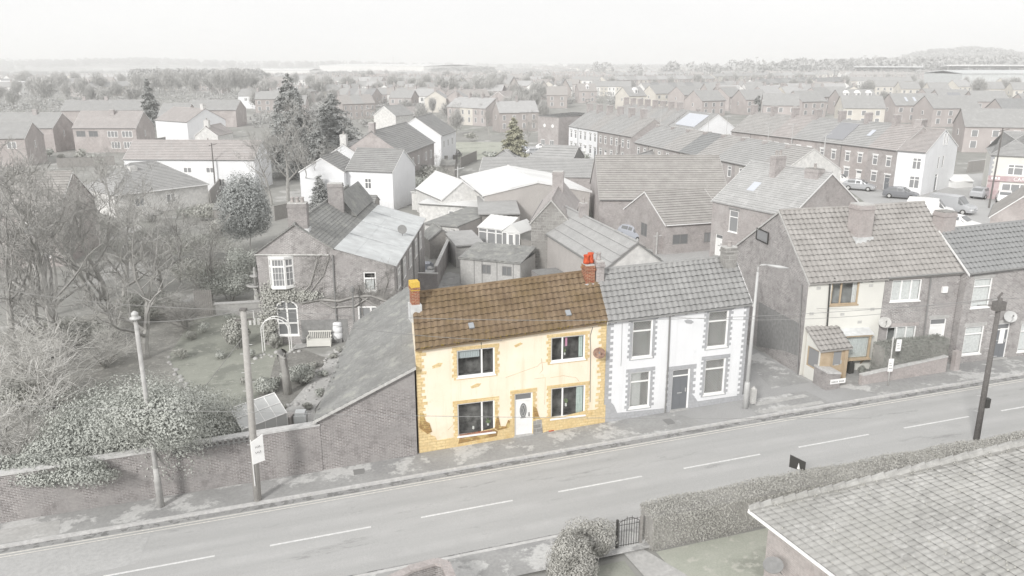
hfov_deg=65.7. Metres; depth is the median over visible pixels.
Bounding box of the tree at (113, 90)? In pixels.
[106,85,116,98]
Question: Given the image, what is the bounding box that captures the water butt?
[333,322,342,339]
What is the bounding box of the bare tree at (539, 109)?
[525,106,548,126]
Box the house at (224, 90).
[209,86,229,92]
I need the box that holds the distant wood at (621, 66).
[567,63,735,68]
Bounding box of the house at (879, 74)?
[872,71,882,76]
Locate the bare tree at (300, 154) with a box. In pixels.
[267,117,343,177]
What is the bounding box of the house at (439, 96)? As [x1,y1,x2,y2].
[424,87,446,111]
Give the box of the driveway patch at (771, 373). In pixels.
[745,353,808,387]
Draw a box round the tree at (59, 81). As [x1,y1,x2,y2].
[52,72,71,87]
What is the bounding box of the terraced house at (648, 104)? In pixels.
[635,99,651,115]
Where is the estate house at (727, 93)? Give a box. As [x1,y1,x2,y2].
[717,87,738,110]
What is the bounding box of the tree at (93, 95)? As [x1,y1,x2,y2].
[81,85,102,99]
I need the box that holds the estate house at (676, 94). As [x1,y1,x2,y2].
[667,86,698,107]
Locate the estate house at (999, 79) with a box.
[996,78,1012,81]
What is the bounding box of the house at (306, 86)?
[290,83,309,88]
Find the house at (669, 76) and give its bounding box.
[664,73,677,81]
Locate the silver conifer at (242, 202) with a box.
[216,170,273,249]
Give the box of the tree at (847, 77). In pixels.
[841,74,850,83]
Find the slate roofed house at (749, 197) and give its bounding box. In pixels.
[709,150,858,256]
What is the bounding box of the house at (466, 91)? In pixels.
[460,85,473,95]
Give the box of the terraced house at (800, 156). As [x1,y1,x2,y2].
[766,123,841,179]
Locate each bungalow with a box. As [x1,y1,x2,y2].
[85,160,208,217]
[623,187,712,254]
[748,438,1023,575]
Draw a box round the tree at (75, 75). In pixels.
[68,71,80,78]
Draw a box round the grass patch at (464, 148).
[456,142,504,159]
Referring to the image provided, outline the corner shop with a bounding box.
[981,131,1023,198]
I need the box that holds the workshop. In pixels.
[459,165,591,220]
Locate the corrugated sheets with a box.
[425,266,434,271]
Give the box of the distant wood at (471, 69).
[428,66,496,72]
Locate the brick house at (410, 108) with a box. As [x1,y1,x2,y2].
[406,106,416,117]
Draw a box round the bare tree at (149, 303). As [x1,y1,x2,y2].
[40,175,206,358]
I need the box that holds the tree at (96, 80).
[89,72,109,86]
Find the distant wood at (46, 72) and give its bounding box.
[0,70,128,74]
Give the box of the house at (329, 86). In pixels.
[324,82,339,91]
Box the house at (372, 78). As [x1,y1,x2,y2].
[369,75,386,80]
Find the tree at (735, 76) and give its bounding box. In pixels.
[732,73,738,80]
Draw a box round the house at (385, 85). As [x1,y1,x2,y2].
[380,82,392,87]
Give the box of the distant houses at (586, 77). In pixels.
[0,64,937,83]
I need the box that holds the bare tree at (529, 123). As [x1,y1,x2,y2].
[516,111,537,145]
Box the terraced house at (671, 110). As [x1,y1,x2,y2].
[656,101,676,121]
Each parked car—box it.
[525,147,538,154]
[618,224,638,240]
[840,173,849,182]
[843,178,876,190]
[882,186,919,197]
[955,214,980,226]
[970,186,989,198]
[996,190,1011,201]
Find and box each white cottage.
[298,151,349,205]
[331,131,357,158]
[345,147,415,209]
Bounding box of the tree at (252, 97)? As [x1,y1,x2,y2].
[248,90,259,105]
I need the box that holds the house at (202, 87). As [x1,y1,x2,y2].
[196,81,208,90]
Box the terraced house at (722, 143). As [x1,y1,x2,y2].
[696,116,740,154]
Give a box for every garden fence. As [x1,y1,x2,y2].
[56,156,114,167]
[209,179,220,203]
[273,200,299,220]
[460,151,476,167]
[520,239,530,245]
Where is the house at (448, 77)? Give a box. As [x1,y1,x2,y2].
[445,75,462,81]
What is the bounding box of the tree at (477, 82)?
[471,77,484,88]
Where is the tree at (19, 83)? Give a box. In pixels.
[9,78,22,96]
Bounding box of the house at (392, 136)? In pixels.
[349,122,423,173]
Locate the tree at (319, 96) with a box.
[314,91,325,101]
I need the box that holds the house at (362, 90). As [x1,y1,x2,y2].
[354,84,366,94]
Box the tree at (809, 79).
[803,75,812,83]
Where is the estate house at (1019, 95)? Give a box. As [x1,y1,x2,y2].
[1013,93,1023,97]
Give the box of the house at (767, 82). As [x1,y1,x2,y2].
[757,77,771,84]
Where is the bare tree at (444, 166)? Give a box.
[431,150,462,176]
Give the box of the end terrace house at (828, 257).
[735,202,891,380]
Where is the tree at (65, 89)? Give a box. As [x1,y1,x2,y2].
[60,81,71,99]
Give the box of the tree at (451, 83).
[443,74,460,88]
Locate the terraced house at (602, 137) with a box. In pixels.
[597,106,627,154]
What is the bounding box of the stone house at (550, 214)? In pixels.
[529,170,579,268]
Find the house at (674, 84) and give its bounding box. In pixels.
[666,79,677,87]
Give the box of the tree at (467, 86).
[462,81,472,88]
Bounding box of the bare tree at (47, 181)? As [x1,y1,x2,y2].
[0,140,119,275]
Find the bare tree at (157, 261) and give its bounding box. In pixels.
[107,209,225,298]
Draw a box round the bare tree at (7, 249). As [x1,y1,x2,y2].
[0,159,89,370]
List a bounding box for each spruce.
[139,79,159,126]
[263,73,330,180]
[294,119,330,168]
[303,93,363,152]
[308,175,327,210]
[753,95,760,111]
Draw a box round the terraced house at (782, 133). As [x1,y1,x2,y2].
[770,107,813,143]
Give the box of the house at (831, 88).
[820,83,844,92]
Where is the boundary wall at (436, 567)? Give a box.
[388,558,455,575]
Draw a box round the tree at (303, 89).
[299,86,313,106]
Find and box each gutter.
[0,375,1023,552]
[349,517,639,575]
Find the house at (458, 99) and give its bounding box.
[446,92,468,123]
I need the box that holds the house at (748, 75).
[742,72,755,78]
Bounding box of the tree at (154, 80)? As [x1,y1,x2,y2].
[144,71,160,89]
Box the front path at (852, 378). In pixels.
[840,363,949,384]
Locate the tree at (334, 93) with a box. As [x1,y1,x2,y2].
[326,86,337,100]
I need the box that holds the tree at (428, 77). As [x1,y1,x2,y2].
[420,74,431,81]
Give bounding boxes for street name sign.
[830,378,845,384]
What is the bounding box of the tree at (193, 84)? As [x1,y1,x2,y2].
[188,75,200,96]
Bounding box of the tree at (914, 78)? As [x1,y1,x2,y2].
[908,74,917,81]
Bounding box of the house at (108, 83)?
[105,81,121,95]
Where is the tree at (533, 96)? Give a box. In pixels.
[526,88,540,104]
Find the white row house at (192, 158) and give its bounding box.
[122,138,272,190]
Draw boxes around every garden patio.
[286,349,342,421]
[293,343,306,348]
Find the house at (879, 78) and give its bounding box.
[874,74,884,79]
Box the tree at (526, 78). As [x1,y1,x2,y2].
[521,74,531,80]
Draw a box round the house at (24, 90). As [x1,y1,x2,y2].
[7,79,29,95]
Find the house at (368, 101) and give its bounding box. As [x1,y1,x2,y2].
[359,91,374,118]
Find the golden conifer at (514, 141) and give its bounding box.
[495,117,529,157]
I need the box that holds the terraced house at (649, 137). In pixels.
[633,106,670,154]
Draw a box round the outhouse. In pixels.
[445,230,482,267]
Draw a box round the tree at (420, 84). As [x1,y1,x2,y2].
[412,79,426,86]
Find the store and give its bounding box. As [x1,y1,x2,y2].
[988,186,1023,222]
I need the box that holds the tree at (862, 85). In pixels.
[858,81,868,88]
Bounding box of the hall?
[589,155,726,228]
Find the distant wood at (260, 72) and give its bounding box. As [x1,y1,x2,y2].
[126,67,266,80]
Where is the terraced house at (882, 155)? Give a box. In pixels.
[865,114,926,189]
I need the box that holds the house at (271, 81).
[264,76,276,88]
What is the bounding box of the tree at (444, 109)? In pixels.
[439,102,449,116]
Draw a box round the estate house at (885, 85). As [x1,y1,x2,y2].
[872,80,904,94]
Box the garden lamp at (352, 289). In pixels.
[350,286,354,322]
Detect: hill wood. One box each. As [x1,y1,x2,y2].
[0,57,684,68]
[589,54,1023,75]
[886,46,1023,59]
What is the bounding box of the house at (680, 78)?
[674,74,687,81]
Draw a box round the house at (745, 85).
[741,80,762,88]
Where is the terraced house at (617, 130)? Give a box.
[608,107,639,154]
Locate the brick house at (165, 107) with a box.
[157,103,194,116]
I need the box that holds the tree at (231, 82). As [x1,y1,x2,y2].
[222,72,234,92]
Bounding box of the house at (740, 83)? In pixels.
[738,79,756,85]
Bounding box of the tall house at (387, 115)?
[373,104,413,128]
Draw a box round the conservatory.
[477,214,530,244]
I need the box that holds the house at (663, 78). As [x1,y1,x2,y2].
[654,74,667,81]
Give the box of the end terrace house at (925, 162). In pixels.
[893,117,958,194]
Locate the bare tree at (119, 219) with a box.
[81,138,205,281]
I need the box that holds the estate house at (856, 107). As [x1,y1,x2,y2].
[834,95,885,121]
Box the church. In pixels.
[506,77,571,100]
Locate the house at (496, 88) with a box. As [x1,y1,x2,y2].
[484,81,505,93]
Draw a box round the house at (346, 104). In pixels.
[334,90,353,118]
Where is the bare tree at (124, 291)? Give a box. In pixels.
[72,175,187,298]
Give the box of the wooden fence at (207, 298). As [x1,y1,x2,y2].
[193,290,213,315]
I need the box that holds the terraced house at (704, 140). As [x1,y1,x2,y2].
[678,113,720,154]
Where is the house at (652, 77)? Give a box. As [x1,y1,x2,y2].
[644,74,657,82]
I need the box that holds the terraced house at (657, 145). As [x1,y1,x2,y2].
[647,117,686,154]
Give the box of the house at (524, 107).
[515,95,538,131]
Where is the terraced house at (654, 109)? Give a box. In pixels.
[647,100,659,116]
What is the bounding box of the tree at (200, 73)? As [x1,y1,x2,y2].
[196,68,206,80]
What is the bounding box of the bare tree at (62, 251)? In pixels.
[0,154,100,301]
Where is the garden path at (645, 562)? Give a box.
[624,549,686,575]
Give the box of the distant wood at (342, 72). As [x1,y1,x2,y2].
[317,70,364,73]
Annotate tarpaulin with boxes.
[425,261,433,269]
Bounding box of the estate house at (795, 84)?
[786,83,805,87]
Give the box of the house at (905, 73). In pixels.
[902,71,912,76]
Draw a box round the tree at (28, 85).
[23,76,42,100]
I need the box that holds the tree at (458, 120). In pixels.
[449,109,464,134]
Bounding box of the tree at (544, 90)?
[535,82,546,102]
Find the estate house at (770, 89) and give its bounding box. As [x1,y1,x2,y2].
[755,86,781,92]
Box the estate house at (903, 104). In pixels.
[884,93,936,122]
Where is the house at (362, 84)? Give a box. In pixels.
[357,79,366,87]
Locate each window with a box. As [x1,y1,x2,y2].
[7,142,16,148]
[76,131,85,136]
[88,131,97,136]
[107,131,117,136]
[111,142,120,148]
[121,131,132,136]
[124,142,131,148]
[135,197,144,206]
[166,193,175,202]
[183,167,191,172]
[206,167,212,172]
[268,258,272,286]
[271,259,285,286]
[277,308,299,336]
[284,258,294,286]
[358,306,375,318]
[363,272,376,292]
[365,178,371,188]
[397,265,400,290]
[403,256,405,279]
[409,247,411,269]
[415,238,417,258]
[419,231,421,249]
[456,347,495,379]
[457,400,495,437]
[478,228,486,241]
[481,264,490,273]
[487,229,495,242]
[496,230,503,243]
[502,232,506,243]
[502,266,511,275]
[515,233,519,244]
[550,334,585,363]
[550,385,585,420]
[628,371,649,409]
[631,320,652,359]
[641,222,646,236]
[672,234,687,244]
[702,358,724,396]
[704,232,710,241]
[706,310,728,349]
[727,166,731,176]
[727,210,738,233]
[756,227,768,243]
[806,346,818,368]
[829,282,859,306]
[831,150,835,159]
[841,327,874,363]
[843,167,848,176]
[845,152,849,160]
[857,153,862,162]
[870,171,876,181]
[872,155,877,164]
[885,156,891,166]
[886,326,915,339]
[889,279,921,302]
[908,176,919,188]
[912,158,921,169]
[961,325,983,356]
[969,278,992,309]
[1001,183,1023,191]
[1007,164,1023,175]
[1016,324,1023,352]
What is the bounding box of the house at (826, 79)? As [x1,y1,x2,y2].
[819,75,833,81]
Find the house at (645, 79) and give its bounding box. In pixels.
[634,74,648,84]
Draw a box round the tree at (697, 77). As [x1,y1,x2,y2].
[692,73,701,81]
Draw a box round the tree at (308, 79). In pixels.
[303,74,314,84]
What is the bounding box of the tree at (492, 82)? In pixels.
[483,77,499,89]
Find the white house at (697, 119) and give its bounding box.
[669,107,734,134]
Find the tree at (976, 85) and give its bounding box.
[970,76,990,90]
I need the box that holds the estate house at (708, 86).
[700,83,725,89]
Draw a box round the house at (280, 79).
[271,75,283,86]
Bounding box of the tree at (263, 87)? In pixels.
[250,80,272,93]
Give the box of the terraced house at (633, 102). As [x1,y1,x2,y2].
[624,98,636,114]
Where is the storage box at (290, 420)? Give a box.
[287,412,294,424]
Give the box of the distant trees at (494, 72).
[0,61,987,81]
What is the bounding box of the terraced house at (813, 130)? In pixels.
[792,109,837,147]
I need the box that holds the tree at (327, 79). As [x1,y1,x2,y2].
[321,74,335,84]
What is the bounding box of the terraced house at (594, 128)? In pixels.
[587,105,616,158]
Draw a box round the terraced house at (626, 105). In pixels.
[613,97,629,112]
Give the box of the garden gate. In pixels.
[615,515,642,547]
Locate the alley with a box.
[742,344,820,400]
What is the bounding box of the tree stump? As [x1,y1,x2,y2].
[277,349,291,394]
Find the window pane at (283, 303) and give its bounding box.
[277,302,295,307]
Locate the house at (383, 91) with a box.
[377,85,386,103]
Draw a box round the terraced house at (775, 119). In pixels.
[749,106,790,139]
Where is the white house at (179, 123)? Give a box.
[154,103,225,139]
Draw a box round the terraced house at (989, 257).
[939,220,1023,362]
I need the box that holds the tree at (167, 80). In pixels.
[160,68,174,95]
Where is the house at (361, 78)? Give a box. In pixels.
[357,75,370,80]
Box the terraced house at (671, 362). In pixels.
[593,240,752,421]
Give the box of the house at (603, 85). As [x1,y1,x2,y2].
[600,79,607,95]
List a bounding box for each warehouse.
[246,69,321,73]
[319,64,478,71]
[545,63,569,65]
[923,70,1023,87]
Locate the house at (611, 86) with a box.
[608,78,615,95]
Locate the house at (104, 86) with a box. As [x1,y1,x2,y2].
[88,79,107,87]
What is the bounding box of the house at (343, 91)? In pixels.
[339,84,349,94]
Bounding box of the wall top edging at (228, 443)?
[171,436,249,454]
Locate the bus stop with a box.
[887,336,901,385]
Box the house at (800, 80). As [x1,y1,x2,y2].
[792,76,802,82]
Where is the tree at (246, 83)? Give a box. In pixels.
[237,72,251,88]
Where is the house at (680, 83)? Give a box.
[675,79,685,85]
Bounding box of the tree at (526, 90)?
[522,88,529,95]
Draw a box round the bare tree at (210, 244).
[182,206,233,300]
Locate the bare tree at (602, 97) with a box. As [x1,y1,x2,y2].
[596,89,605,103]
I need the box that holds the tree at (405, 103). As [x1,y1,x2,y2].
[396,96,412,106]
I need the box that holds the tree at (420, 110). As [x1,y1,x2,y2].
[413,103,428,115]
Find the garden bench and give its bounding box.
[307,330,331,346]
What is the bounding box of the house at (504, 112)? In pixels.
[492,95,518,131]
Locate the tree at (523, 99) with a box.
[512,93,528,100]
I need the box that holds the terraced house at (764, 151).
[734,122,784,176]
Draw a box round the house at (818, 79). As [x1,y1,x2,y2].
[811,76,824,82]
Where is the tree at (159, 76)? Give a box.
[156,70,167,93]
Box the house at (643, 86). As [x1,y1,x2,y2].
[637,79,650,90]
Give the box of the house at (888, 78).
[883,74,893,79]
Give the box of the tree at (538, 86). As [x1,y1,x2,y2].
[529,81,542,94]
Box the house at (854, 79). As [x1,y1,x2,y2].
[846,75,857,83]
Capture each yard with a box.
[438,272,467,287]
[648,249,709,260]
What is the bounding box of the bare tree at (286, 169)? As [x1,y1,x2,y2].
[237,97,319,202]
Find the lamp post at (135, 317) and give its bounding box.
[129,311,164,507]
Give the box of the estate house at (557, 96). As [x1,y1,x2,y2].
[547,86,567,107]
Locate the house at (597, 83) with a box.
[592,81,599,95]
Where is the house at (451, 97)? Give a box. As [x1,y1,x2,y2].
[446,86,468,103]
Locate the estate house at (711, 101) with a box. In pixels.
[684,90,726,115]
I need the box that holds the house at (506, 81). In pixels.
[503,77,518,83]
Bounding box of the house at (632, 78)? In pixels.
[623,74,637,85]
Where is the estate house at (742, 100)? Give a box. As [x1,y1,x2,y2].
[730,89,764,114]
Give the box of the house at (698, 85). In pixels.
[691,79,702,89]
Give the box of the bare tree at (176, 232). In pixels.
[129,194,198,281]
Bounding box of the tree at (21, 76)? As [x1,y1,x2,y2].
[13,71,28,80]
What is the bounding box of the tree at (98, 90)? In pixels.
[96,87,111,98]
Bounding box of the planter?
[846,361,854,373]
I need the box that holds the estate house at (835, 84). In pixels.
[823,83,845,88]
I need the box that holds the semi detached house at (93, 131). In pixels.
[72,109,155,151]
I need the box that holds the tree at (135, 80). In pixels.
[126,72,144,87]
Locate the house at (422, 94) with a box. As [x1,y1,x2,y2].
[414,85,433,103]
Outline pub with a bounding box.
[538,112,584,145]
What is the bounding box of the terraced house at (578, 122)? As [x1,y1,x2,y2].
[568,103,595,144]
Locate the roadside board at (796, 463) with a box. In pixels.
[789,454,805,474]
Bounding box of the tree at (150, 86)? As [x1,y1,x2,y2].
[137,79,154,98]
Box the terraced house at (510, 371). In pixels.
[408,252,608,452]
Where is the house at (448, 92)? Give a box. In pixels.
[445,86,460,95]
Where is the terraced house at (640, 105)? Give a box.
[627,98,644,114]
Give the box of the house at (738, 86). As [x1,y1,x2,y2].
[718,81,739,88]
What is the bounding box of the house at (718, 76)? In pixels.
[709,72,724,81]
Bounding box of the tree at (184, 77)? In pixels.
[176,67,198,93]
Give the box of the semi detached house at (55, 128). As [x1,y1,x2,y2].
[0,109,74,151]
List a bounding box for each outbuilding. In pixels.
[312,287,416,469]
[415,170,476,211]
[418,197,477,221]
[479,157,593,196]
[494,149,521,156]
[529,198,662,271]
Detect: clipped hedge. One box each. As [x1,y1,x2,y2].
[639,429,1023,550]
[869,333,950,370]
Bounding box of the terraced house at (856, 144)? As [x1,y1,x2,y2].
[839,112,891,179]
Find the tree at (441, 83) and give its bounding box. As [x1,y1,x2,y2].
[433,74,447,87]
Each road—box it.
[0,378,1023,575]
[849,173,995,223]
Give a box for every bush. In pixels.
[0,452,121,489]
[1,438,85,465]
[21,368,247,480]
[46,149,53,156]
[74,148,86,156]
[91,383,216,462]
[123,238,150,250]
[141,208,162,221]
[176,207,191,217]
[203,422,236,437]
[207,218,224,232]
[212,201,227,226]
[356,118,371,125]
[455,149,461,156]
[463,132,477,141]
[482,151,491,156]
[488,151,497,156]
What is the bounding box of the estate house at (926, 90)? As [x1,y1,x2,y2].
[917,88,942,92]
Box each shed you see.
[411,190,416,209]
[424,222,451,258]
[440,159,456,176]
[477,196,519,233]
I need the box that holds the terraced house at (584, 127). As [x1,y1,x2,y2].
[577,104,605,153]
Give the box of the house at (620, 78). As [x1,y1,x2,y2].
[613,74,627,80]
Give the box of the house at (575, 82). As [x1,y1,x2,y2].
[565,77,580,92]
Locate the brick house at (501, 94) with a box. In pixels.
[490,91,519,100]
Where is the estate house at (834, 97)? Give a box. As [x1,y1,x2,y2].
[827,89,875,113]
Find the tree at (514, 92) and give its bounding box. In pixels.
[506,88,530,100]
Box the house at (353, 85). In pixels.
[346,81,361,87]
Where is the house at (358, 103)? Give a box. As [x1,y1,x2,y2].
[348,90,364,118]
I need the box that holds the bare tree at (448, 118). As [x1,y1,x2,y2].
[437,102,462,126]
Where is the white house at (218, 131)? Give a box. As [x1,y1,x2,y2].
[194,118,233,139]
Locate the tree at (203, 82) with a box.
[200,72,214,92]
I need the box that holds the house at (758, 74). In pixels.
[751,72,763,78]
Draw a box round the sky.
[0,0,1023,64]
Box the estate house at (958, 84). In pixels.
[948,80,971,90]
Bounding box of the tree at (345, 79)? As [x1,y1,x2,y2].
[339,75,356,83]
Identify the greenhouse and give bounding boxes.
[223,392,287,432]
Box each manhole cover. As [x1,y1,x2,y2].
[353,468,364,474]
[662,419,675,424]
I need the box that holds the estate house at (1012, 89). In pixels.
[1004,82,1023,97]
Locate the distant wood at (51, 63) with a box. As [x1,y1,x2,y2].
[0,57,316,68]
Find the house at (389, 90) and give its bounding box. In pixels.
[387,84,396,102]
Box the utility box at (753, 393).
[749,386,756,403]
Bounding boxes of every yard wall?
[418,272,437,290]
[434,229,453,286]
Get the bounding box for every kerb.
[0,372,1023,548]
[355,518,639,575]
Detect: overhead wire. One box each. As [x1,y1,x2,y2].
[2,289,238,309]
[11,405,827,418]
[158,311,236,321]
[205,338,241,386]
[246,310,485,339]
[247,287,350,309]
[252,298,997,320]
[666,299,992,319]
[817,299,991,308]
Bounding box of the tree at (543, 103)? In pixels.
[537,99,549,114]
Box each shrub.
[0,305,129,412]
[0,317,83,380]
[0,374,74,461]
[59,316,147,368]
[152,289,214,333]
[180,203,214,218]
[220,318,250,348]
[254,376,279,392]
[268,333,282,348]
[279,363,314,384]
[370,195,379,204]
[415,164,453,179]
[415,176,426,186]
[544,528,599,575]
[558,516,618,557]
[857,365,866,372]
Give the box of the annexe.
[635,149,654,154]
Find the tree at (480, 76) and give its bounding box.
[472,74,485,82]
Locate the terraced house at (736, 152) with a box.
[719,137,761,183]
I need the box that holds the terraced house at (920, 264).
[870,201,964,355]
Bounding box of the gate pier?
[950,350,961,370]
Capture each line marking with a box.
[0,379,1022,557]
[104,406,1023,575]
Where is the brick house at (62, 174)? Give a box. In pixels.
[0,170,100,268]
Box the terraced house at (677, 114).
[661,102,687,125]
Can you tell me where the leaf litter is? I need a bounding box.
[0,301,215,442]
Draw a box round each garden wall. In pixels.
[0,421,322,522]
[813,364,840,389]
[858,354,948,384]
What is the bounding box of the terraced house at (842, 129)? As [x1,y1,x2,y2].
[815,110,863,166]
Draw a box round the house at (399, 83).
[396,81,405,85]
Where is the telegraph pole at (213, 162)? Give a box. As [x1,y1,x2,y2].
[209,143,216,183]
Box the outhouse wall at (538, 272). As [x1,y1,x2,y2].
[531,267,562,275]
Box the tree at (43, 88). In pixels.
[27,76,59,103]
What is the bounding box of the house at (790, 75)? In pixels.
[781,72,794,77]
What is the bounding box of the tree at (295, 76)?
[290,71,298,84]
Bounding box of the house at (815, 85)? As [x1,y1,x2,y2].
[805,80,820,86]
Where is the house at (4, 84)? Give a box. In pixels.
[0,82,9,88]
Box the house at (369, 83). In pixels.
[366,79,374,87]
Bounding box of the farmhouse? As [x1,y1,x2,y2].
[251,181,425,344]
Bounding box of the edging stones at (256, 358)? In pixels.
[167,346,343,407]
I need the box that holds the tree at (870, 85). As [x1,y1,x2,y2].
[861,79,877,90]
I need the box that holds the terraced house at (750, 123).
[730,104,769,136]
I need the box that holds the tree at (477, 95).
[472,91,487,97]
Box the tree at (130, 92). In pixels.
[123,84,143,99]
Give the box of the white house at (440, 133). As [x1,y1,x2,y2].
[408,113,456,166]
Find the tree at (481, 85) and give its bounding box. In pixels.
[478,79,484,88]
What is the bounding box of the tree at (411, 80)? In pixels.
[401,77,416,86]
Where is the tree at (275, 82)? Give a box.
[271,79,278,89]
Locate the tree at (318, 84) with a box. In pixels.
[308,76,326,93]
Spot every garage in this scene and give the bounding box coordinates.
[424,207,481,236]
[458,242,535,283]
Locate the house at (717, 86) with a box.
[713,83,736,89]
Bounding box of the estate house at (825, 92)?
[807,87,831,110]
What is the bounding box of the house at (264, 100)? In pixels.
[254,87,278,112]
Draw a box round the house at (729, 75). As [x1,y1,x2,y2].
[722,72,733,80]
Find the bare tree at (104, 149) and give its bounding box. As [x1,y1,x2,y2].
[79,146,123,183]
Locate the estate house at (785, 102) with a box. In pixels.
[761,93,799,114]
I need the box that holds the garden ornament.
[249,312,259,324]
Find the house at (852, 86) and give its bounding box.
[846,82,857,88]
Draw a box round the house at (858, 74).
[850,71,863,76]
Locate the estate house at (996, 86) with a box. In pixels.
[983,82,1004,90]
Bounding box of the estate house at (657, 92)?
[644,85,673,105]
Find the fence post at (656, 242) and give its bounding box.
[655,232,657,253]
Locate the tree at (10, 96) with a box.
[3,88,20,108]
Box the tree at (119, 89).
[110,80,122,96]
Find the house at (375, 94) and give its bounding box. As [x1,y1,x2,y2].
[364,85,381,106]
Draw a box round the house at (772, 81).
[765,76,778,84]
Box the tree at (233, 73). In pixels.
[226,68,234,93]
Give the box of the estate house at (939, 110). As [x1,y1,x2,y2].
[911,95,980,126]
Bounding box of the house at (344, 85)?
[335,81,349,87]
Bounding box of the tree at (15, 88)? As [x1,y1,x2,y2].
[10,84,18,94]
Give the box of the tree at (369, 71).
[364,69,374,75]
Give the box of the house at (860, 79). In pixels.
[855,75,866,86]
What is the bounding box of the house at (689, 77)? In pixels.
[683,73,693,81]
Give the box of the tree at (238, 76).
[231,67,249,89]
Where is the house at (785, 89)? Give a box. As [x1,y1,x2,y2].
[778,82,801,92]
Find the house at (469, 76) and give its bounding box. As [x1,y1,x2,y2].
[462,73,471,81]
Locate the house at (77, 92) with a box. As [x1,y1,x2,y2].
[69,82,93,96]
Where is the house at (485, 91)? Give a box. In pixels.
[473,85,489,97]
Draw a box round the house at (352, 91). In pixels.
[345,84,357,94]
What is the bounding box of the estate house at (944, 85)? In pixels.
[923,82,949,88]
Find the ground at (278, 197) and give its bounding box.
[0,63,985,575]
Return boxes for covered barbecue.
[293,409,307,423]
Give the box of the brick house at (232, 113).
[189,100,246,126]
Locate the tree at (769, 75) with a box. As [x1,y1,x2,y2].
[767,72,772,78]
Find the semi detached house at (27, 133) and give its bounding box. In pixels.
[0,121,47,166]
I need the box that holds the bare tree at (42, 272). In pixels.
[0,135,113,359]
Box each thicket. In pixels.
[0,370,75,413]
[26,316,120,346]
[111,290,188,319]
[143,233,246,261]
[166,252,234,287]
[196,261,256,300]
[221,245,256,280]
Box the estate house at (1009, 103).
[985,98,1023,108]
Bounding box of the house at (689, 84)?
[683,79,694,85]
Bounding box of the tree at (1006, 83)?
[1001,78,1009,86]
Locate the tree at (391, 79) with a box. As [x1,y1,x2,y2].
[385,74,397,84]
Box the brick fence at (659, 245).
[653,235,661,253]
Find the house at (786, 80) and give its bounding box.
[779,76,788,82]
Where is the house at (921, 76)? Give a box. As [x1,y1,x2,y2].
[912,71,923,78]
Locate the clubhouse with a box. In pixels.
[527,144,584,157]
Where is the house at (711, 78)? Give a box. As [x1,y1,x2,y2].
[702,73,714,81]
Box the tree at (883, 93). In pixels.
[879,90,888,98]
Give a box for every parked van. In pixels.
[907,196,954,213]
[929,192,977,214]
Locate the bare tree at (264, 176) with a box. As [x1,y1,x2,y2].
[233,128,277,204]
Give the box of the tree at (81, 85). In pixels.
[76,76,89,94]
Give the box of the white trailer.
[948,174,973,187]
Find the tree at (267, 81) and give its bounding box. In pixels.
[260,78,270,88]
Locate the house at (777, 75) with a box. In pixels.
[765,72,783,77]
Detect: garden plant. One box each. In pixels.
[172,348,187,358]
[182,330,196,339]
[197,321,210,332]
[215,349,225,358]
[223,313,235,319]
[250,349,254,356]
[302,402,312,408]
[306,361,319,366]
[314,387,324,396]
[316,369,328,375]
[328,353,337,357]
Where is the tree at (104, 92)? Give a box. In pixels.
[98,88,109,99]
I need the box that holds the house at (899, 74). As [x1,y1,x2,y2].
[892,71,903,76]
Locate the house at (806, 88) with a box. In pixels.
[801,83,814,90]
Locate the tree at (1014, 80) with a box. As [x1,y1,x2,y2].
[1007,76,1021,81]
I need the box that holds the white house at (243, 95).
[238,89,259,108]
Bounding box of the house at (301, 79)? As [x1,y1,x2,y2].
[294,76,306,84]
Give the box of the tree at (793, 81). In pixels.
[788,78,798,82]
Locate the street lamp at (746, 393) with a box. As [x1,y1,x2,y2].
[742,264,788,408]
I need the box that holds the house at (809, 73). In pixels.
[803,71,815,76]
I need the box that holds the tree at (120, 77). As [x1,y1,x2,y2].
[116,72,125,80]
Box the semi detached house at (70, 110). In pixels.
[60,96,143,122]
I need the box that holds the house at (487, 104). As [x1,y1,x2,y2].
[472,92,498,125]
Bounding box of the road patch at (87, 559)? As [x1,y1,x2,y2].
[0,533,150,575]
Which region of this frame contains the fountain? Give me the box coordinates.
[246,267,259,299]
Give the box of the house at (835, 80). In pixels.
[827,75,840,82]
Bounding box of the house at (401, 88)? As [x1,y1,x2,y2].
[397,85,406,89]
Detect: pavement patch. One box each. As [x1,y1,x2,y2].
[0,520,59,543]
[675,400,755,423]
[755,394,808,405]
[758,401,823,413]
[802,388,874,402]
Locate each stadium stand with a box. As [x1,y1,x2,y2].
[854,66,924,72]
[938,65,1023,69]
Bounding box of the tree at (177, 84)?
[173,76,183,92]
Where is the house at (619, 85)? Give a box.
[615,81,622,94]
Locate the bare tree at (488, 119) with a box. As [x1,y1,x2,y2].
[482,110,491,137]
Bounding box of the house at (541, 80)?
[536,77,551,82]
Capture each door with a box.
[508,233,513,244]
[515,399,530,434]
[671,375,687,408]
[715,238,721,255]
[831,350,843,371]
[883,177,889,188]
[929,325,943,335]
[993,329,1007,357]
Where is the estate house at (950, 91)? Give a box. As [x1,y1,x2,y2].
[932,89,967,94]
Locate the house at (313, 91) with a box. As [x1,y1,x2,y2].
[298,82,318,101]
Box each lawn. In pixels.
[168,315,290,409]
[592,561,635,575]
[656,528,767,575]
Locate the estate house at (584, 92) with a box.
[575,83,596,102]
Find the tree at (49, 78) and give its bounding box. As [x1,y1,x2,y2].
[44,75,56,89]
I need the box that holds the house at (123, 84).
[113,79,130,93]
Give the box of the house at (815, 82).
[814,80,833,83]
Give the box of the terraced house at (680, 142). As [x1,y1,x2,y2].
[662,129,702,154]
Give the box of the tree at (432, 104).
[428,97,435,113]
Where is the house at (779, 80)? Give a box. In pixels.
[772,76,783,84]
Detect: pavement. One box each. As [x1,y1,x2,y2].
[0,355,1023,543]
[369,521,649,575]

